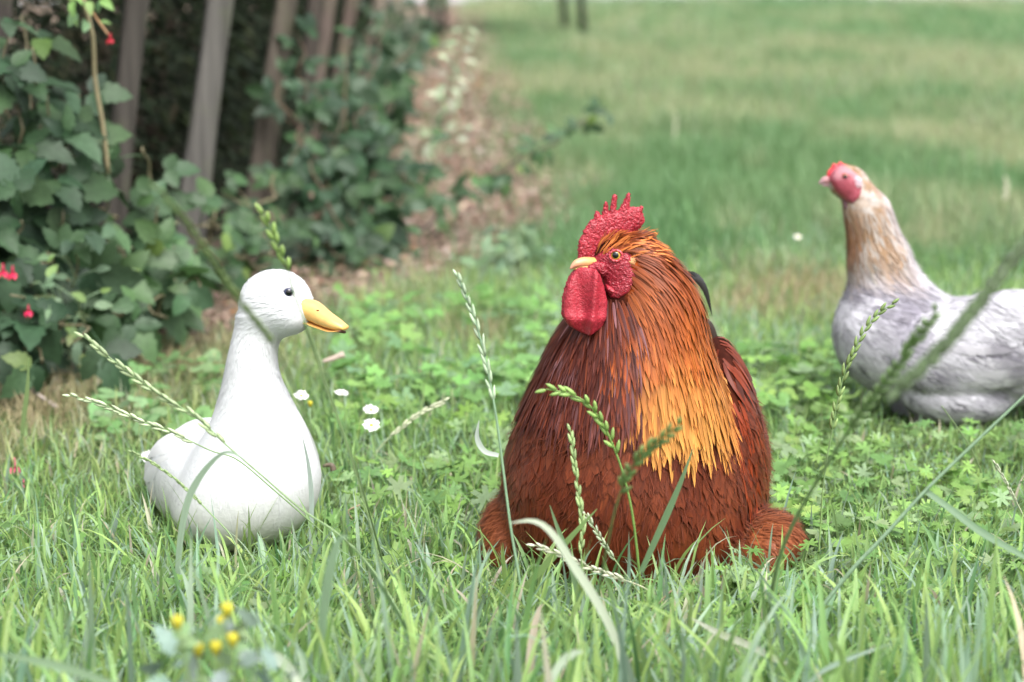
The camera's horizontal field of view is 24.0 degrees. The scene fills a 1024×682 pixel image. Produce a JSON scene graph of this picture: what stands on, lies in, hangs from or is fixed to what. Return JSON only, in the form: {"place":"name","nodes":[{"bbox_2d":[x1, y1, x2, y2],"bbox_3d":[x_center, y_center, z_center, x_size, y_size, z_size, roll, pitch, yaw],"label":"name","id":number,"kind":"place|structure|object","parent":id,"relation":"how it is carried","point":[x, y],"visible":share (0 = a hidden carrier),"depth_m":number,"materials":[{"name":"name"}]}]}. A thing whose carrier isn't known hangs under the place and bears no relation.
{"place":"outdoors","nodes":[
{"label":"outdoors","id":0,"kind":"place"},
{"bbox_2d":[19,0,957,1],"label":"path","id":1,"kind":"structure","parent":0,"point":[425,0],"depth_m":19.92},
{"bbox_2d":[0,1,1023,681],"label":"ground","id":2,"kind":"structure","parent":0,"point":[422,11],"depth_m":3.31,"materials":[{"name":"green plant"}]},
{"bbox_2d":[10,457,20,473],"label":"fuchsia flower","id":3,"kind":"object","parent":2,"relation":"on","point":[14,458],"visible":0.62,"depth_m":2.99,"materials":[{"name":"pink plant"}]},
{"bbox_2d":[19,360,29,452],"bbox_3d":[-0.610,0.084,3.020,0.006,0.168,0.227,-3,10,-16],"label":"grass blade","id":4,"kind":"object","parent":2,"relation":"on","point":[24,410],"visible":0.95,"depth_m":3.03,"materials":[{"name":"green plant"}]},
{"bbox_2d":[29,388,57,408],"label":"dry twig","id":5,"kind":"object","parent":2,"relation":"on","point":[34,392],"visible":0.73,"depth_m":3.41,"materials":[{"name":"brown wood"}]},
{"bbox_2d":[0,653,114,681],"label":"grass blade","id":6,"kind":"object","parent":2,"relation":"on","point":[64,668],"visible":1,"depth_m":1.79,"materials":[{"name":"green plant"}]},
{"bbox_2d":[26,252,112,378],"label":"wild herb","id":7,"kind":"object","parent":2,"relation":"on","point":[76,354],"visible":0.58,"depth_m":3.54,"materials":[{"name":"green plant"}]},
{"bbox_2d":[0,15,144,399],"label":"bramble bush","id":8,"kind":"object","parent":2,"relation":"on","point":[42,209],"visible":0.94,"depth_m":3.58,"materials":[{"name":"green plant"}]},
{"bbox_2d":[0,263,7,277],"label":"fuchsia flower","id":9,"kind":"object","parent":8,"relation":"attached to","point":[3,272],"visible":1,"depth_m":3.45,"materials":[{"name":"pink plant"}]},
{"bbox_2d":[8,265,18,279],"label":"fuchsia flower","id":10,"kind":"object","parent":8,"relation":"attached to","point":[13,275],"visible":1,"depth_m":3.45,"materials":[{"name":"pink plant"}]},
{"bbox_2d":[24,305,32,316],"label":"fuchsia flower","id":11,"kind":"object","parent":8,"relation":"attached to","point":[28,312],"visible":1,"depth_m":3.42,"materials":[{"name":"pink plant"}]},
{"bbox_2d":[68,0,118,221],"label":"fuchsia shrub","id":12,"kind":"object","parent":2,"relation":"on","point":[88,6],"visible":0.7,"depth_m":3.63,"materials":[{"name":"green plant"}]},
{"bbox_2d":[106,33,113,43],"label":"fuchsia flower","id":13,"kind":"object","parent":12,"relation":"attached to","point":[110,40],"visible":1,"depth_m":3.57,"materials":[{"name":"red plant"}]},
{"bbox_2d":[78,143,244,364],"bbox_3d":[-0.612,-0.102,3.781,0.342,0.429,0.531,0,10,0],"label":"bramble bush","id":14,"kind":"object","parent":2,"relation":"on","point":[171,293],"visible":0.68,"depth_m":3.75,"materials":[{"name":"green plant"}]},
{"bbox_2d":[127,450,262,597],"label":"grass stalk","id":15,"kind":"object","parent":2,"relation":"on","point":[182,485],"depth_m":2.47,"materials":[{"name":"green plant"}]},
{"bbox_2d":[0,0,402,260],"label":"picket fence","id":16,"kind":"object","parent":2,"relation":"on","point":[201,141],"visible":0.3,"depth_m":4.52,"materials":[{"name":"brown wood"}]},
{"bbox_2d":[0,0,406,237],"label":"conifer hedge","id":17,"kind":"object","parent":2,"relation":"on","point":[168,43],"visible":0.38,"depth_m":5.20,"materials":[{"name":"plant"}]},
{"bbox_2d":[62,393,363,571],"bbox_3d":[-0.313,0.151,2.539,0.313,0.202,0.005,-1,10,-6],"label":"grass stalk","id":18,"kind":"object","parent":2,"relation":"on","point":[142,422],"depth_m":2.52,"materials":[{"name":"green plant"}]},
{"bbox_2d":[138,602,296,681],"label":"groundsel","id":19,"kind":"object","parent":2,"relation":"on","point":[176,639],"visible":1,"depth_m":1.73,"materials":[{"name":"leaf"},{"name":"yellow petal"}]},
{"bbox_2d":[189,170,299,300],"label":"bramble bush","id":20,"kind":"object","parent":2,"relation":"on","point":[248,225],"visible":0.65,"depth_m":4.38,"materials":[{"name":"green plant"}]},
{"bbox_2d":[141,269,348,551],"bbox_3d":[-0.344,0.065,2.775,0.167,0.334,0.443,-5,11,-25],"label":"duck","id":21,"kind":"object","parent":2,"relation":"on","point":[256,421],"visible":0.85,"depth_m":2.62},
{"bbox_2d":[74,332,417,644],"bbox_3d":[-0.257,0.144,2.332,0.372,0.288,0.011,4,11,20],"label":"grass stalk","id":22,"kind":"object","parent":2,"relation":"on","point":[95,345],"depth_m":2.34,"materials":[{"name":"green plant"}]},
{"bbox_2d":[150,183,389,681],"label":"grass stalk","id":23,"kind":"object","parent":2,"relation":"on","point":[214,263],"depth_m":1.76,"materials":[{"name":"green plant"}]},
{"bbox_2d":[260,652,302,681],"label":"grass blade","id":24,"kind":"object","parent":2,"relation":"on","point":[296,677],"visible":0.5,"depth_m":1.86,"materials":[{"name":"green plant"}]},
{"bbox_2d":[293,390,307,422],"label":"daisy","id":25,"kind":"object","parent":2,"relation":"on","point":[302,394],"visible":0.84,"depth_m":3.04,"materials":[{"name":"white plant"}]},
{"bbox_2d":[0,10,603,396],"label":"leaf litter","id":26,"kind":"object","parent":2,"relation":"on","point":[475,122],"visible":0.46,"depth_m":6.61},
{"bbox_2d":[302,436,313,553],"bbox_3d":[-0.213,0.168,2.540,0.009,0.168,0.145,-1,10,-3],"label":"grass blade","id":27,"kind":"object","parent":2,"relation":"on","point":[311,498],"visible":0.9,"depth_m":2.54,"materials":[{"name":"green plant"}]},
{"bbox_2d":[308,401,312,426],"bbox_3d":[-0.256,0.117,3.067,0.007,0.084,0.007,0,10,0],"label":"buttercup","id":28,"kind":"object","parent":2,"relation":"on","point":[310,403],"visible":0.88,"depth_m":3.06,"materials":[{"name":"yellow plant"}]},
{"bbox_2d":[255,203,396,630],"bbox_3d":[-0.157,0.090,2.164,0.012,0.453,0.232,5,11,28],"label":"grass stalk","id":29,"kind":"object","parent":2,"relation":"on","point":[273,235],"depth_m":2.09,"materials":[{"name":"green plant"}]},
{"bbox_2d":[324,463,336,470],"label":"dry twig","id":30,"kind":"object","parent":2,"relation":"on","point":[332,466],"visible":0.84,"depth_m":2.77,"materials":[{"name":"brown wood"}]},
{"bbox_2d":[318,535,348,663],"bbox_3d":[-0.157,0.238,2.039,0.014,0.204,0.220,-2,10,-10],"label":"grass blade","id":31,"kind":"object","parent":2,"relation":"on","point":[329,571],"visible":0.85,"depth_m":2.00,"materials":[{"name":"green plant"}]},
{"bbox_2d":[322,351,344,362],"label":"dry twig","id":32,"kind":"object","parent":2,"relation":"on","point":[340,355],"visible":1,"depth_m":3.35,"materials":[{"name":"beige wood"}]},
{"bbox_2d":[335,389,346,431],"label":"daisy","id":33,"kind":"object","parent":2,"relation":"on","point":[340,392],"visible":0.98,"depth_m":3.08,"materials":[{"name":"white plant"}]},
{"bbox_2d":[244,10,447,278],"bbox_3d":[-0.256,-0.441,5.297,0.365,0.591,1.399,2,10,11],"label":"bramble bush","id":34,"kind":"object","parent":2,"relation":"on","point":[342,167],"visible":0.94,"depth_m":4.80,"materials":[{"name":"green plant"}]},
{"bbox_2d":[303,321,388,587],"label":"grass stalk","id":35,"kind":"object","parent":2,"relation":"on","point":[375,534],"depth_m":2.37,"materials":[{"name":"green plant"}]},
{"bbox_2d":[278,128,453,276],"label":"bramble bush","id":36,"kind":"object","parent":2,"relation":"on","point":[419,201],"visible":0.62,"depth_m":4.81,"materials":[{"name":"green plant"}]},
{"bbox_2d":[362,418,379,477],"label":"daisy","id":37,"kind":"object","parent":2,"relation":"on","point":[370,425],"visible":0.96,"depth_m":2.92,"materials":[{"name":"white plant"}]},
{"bbox_2d":[364,404,377,449],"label":"daisy","id":38,"kind":"object","parent":2,"relation":"on","point":[371,409],"visible":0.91,"depth_m":3.01,"materials":[{"name":"white plant"}]},
{"bbox_2d":[329,0,448,124],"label":"yew shrub","id":39,"kind":"object","parent":2,"relation":"on","point":[418,27],"visible":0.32,"depth_m":7.92,"materials":[{"name":"green plant"}]},
{"bbox_2d":[347,536,432,679],"bbox_3d":[-0.100,0.237,2.068,0.002,0.197,0.204,4,11,19],"label":"grass blade","id":40,"kind":"object","parent":2,"relation":"on","point":[391,603],"visible":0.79,"depth_m":2.05,"materials":[{"name":"green plant"}]},
{"bbox_2d":[367,397,449,464],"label":"grass stalk","id":41,"kind":"object","parent":2,"relation":"on","point":[405,424],"depth_m":3.01,"materials":[{"name":"plant"}]},
{"bbox_2d":[398,22,477,196],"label":"wild herb","id":42,"kind":"object","parent":2,"relation":"on","point":[452,106],"visible":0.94,"depth_m":5.50,"materials":[{"name":"green plant"}]},
{"bbox_2d":[453,269,524,609],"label":"grass stalk","id":43,"kind":"object","parent":2,"relation":"on","point":[491,390],"depth_m":2.38,"materials":[{"name":"green plant"}]},
{"bbox_2d":[429,0,586,36],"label":"garden table","id":44,"kind":"object","parent":2,"relation":"on","point":[563,14],"visible":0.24,"depth_m":13.48,"materials":[{"name":"paint"}]},
{"bbox_2d":[458,223,558,283],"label":"wild herb","id":45,"kind":"object","parent":2,"relation":"on","point":[508,256],"visible":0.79,"depth_m":4.64,"materials":[{"name":"green plant"}]},
{"bbox_2d":[407,96,613,238],"bbox_3d":[-0.036,-0.363,5.168,0.585,0.302,0.100,-5,11,-26],"label":"bramble branch","id":46,"kind":"object","parent":2,"relation":"on","point":[489,184],"visible":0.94,"depth_m":5.17,"materials":[{"name":"green plant"}]},
{"bbox_2d":[0,281,1023,665],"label":"weeds","id":47,"kind":"object","parent":2,"relation":"on","point":[794,369],"visible":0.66,"depth_m":3.02,"materials":[{"name":"green plant"}]},
{"bbox_2d":[523,509,596,594],"bbox_3d":[0.043,0.214,2.398,0.006,0.129,0.151,-6,11,-29],"label":"grass blade","id":48,"kind":"object","parent":2,"relation":"on","point":[544,566],"visible":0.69,"depth_m":2.41,"materials":[{"name":"green plant"}]},
{"bbox_2d":[550,506,578,601],"bbox_3d":[0.054,0.218,2.375,0.006,0.127,0.055,7,12,33],"label":"grass blade","id":49,"kind":"object","parent":2,"relation":"on","point":[573,576],"visible":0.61,"depth_m":2.37,"materials":[{"name":"green plant"}]},
{"bbox_2d":[551,650,585,681],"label":"grass blade","id":50,"kind":"object","parent":2,"relation":"on","point":[561,663],"visible":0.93,"depth_m":1.92,"materials":[{"name":"green plant"}]},
{"bbox_2d":[511,519,628,677],"bbox_3d":[0.053,0.243,2.057,0.109,0.188,0.004,-1,10,-5],"label":"grass blade","id":51,"kind":"object","parent":2,"relation":"on","point":[583,580],"visible":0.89,"depth_m":2.05,"materials":[{"name":"plant"}]},
{"bbox_2d":[567,423,588,616],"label":"grass stalk","id":52,"kind":"object","parent":2,"relation":"on","point":[580,504],"depth_m":2.36,"materials":[{"name":"green plant"}]},
{"bbox_2d":[526,543,665,602],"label":"grass stalk","id":53,"kind":"object","parent":2,"relation":"on","point":[559,555],"depth_m":2.38,"materials":[{"name":"beige plant"}]},
{"bbox_2d":[582,511,644,599],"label":"grass stalk","id":54,"kind":"object","parent":2,"relation":"on","point":[603,545],"depth_m":2.40,"materials":[{"name":"green plant"}]},
{"bbox_2d":[535,383,692,606],"bbox_3d":[0.098,0.159,2.361,0.153,0.247,0.056,0,10,0],"label":"grass stalk","id":55,"kind":"object","parent":2,"relation":"on","point":[604,427],"depth_m":2.35,"materials":[{"name":"green plant"}]},
{"bbox_2d":[585,416,682,676],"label":"grass stalk","id":56,"kind":"object","parent":2,"relation":"on","point":[647,452],"depth_m":2.01,"materials":[{"name":"green plant"}]},
{"bbox_2d":[474,192,807,585],"bbox_3d":[0.140,0.035,2.728,0.367,0.450,0.538,0,10,0],"label":"rooster","id":57,"kind":"object","parent":2,"relation":"on","point":[639,351],"visible":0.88,"depth_m":2.50},
{"bbox_2d":[299,0,1023,278],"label":"lawn","id":58,"kind":"structure","parent":2,"relation":"on","point":[931,60],"depth_m":7.85,"materials":[{"name":"green plant"}]},
{"bbox_2d":[1003,176,1008,223],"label":"grass stalk","id":59,"kind":"object","parent":58,"relation":"in","point":[1006,189],"depth_m":5.32,"materials":[{"name":"green plant"}]},
{"bbox_2d":[673,113,677,142],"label":"grass stalk","id":60,"kind":"object","parent":2,"relation":"on","point":[675,125],"depth_m":7.35,"materials":[{"name":"green plant"}]},
{"bbox_2d":[691,618,786,664],"bbox_3d":[0.199,0.264,2.112,0.088,0.035,0.004,4,11,19],"label":"grass blade","id":61,"kind":"object","parent":2,"relation":"on","point":[738,640],"visible":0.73,"depth_m":2.11,"materials":[{"name":"plant"}]},
{"bbox_2d":[795,235,800,277],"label":"daisy","id":62,"kind":"object","parent":2,"relation":"on","point":[797,236],"visible":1,"depth_m":4.64,"materials":[{"name":"white plant"}]},
{"bbox_2d":[817,490,823,568],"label":"grass stalk","id":63,"kind":"object","parent":2,"relation":"on","point":[820,527],"depth_m":2.52,"materials":[{"name":"green plant"}]},
{"bbox_2d":[809,643,891,681],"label":"grass blade","id":64,"kind":"object","parent":2,"relation":"on","point":[832,666],"visible":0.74,"depth_m":2.02,"materials":[{"name":"green plant"}]},
{"bbox_2d":[763,303,941,658],"bbox_3d":[0.270,0.138,2.036,0.027,0.404,0.385,-2,10,-13],"label":"grass stalk","id":65,"kind":"object","parent":2,"relation":"on","point":[913,341],"depth_m":1.93,"materials":[{"name":"green plant"}]},
{"bbox_2d":[819,298,898,541],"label":"grass stalk","id":66,"kind":"object","parent":2,"relation":"on","point":[850,358],"depth_m":2.55,"materials":[{"name":"green plant"}]},
{"bbox_2d":[791,395,1023,648],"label":"grass stalk","id":67,"kind":"object","parent":2,"relation":"on","point":[970,524],"depth_m":2.26,"materials":[{"name":"green plant"}]},
{"bbox_2d":[819,162,1023,426],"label":"hen","id":68,"kind":"object","parent":2,"relation":"on","point":[976,372],"visible":0.88,"depth_m":3.28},
{"bbox_2d":[886,238,1023,401],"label":"grass stalk","id":69,"kind":"object","parent":2,"relation":"on","point":[971,312],"depth_m":1.64,"materials":[{"name":"green plant"}]},
{"bbox_2d":[942,406,988,491],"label":"grass stalk","id":70,"kind":"object","parent":2,"relation":"on","point":[966,441],"depth_m":2.84,"materials":[{"name":"green plant"}]},
{"bbox_2d":[992,460,1023,518],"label":"grass stalk","id":71,"kind":"object","parent":2,"relation":"on","point":[1005,481],"depth_m":2.58,"materials":[{"name":"green plant"}]}
]}

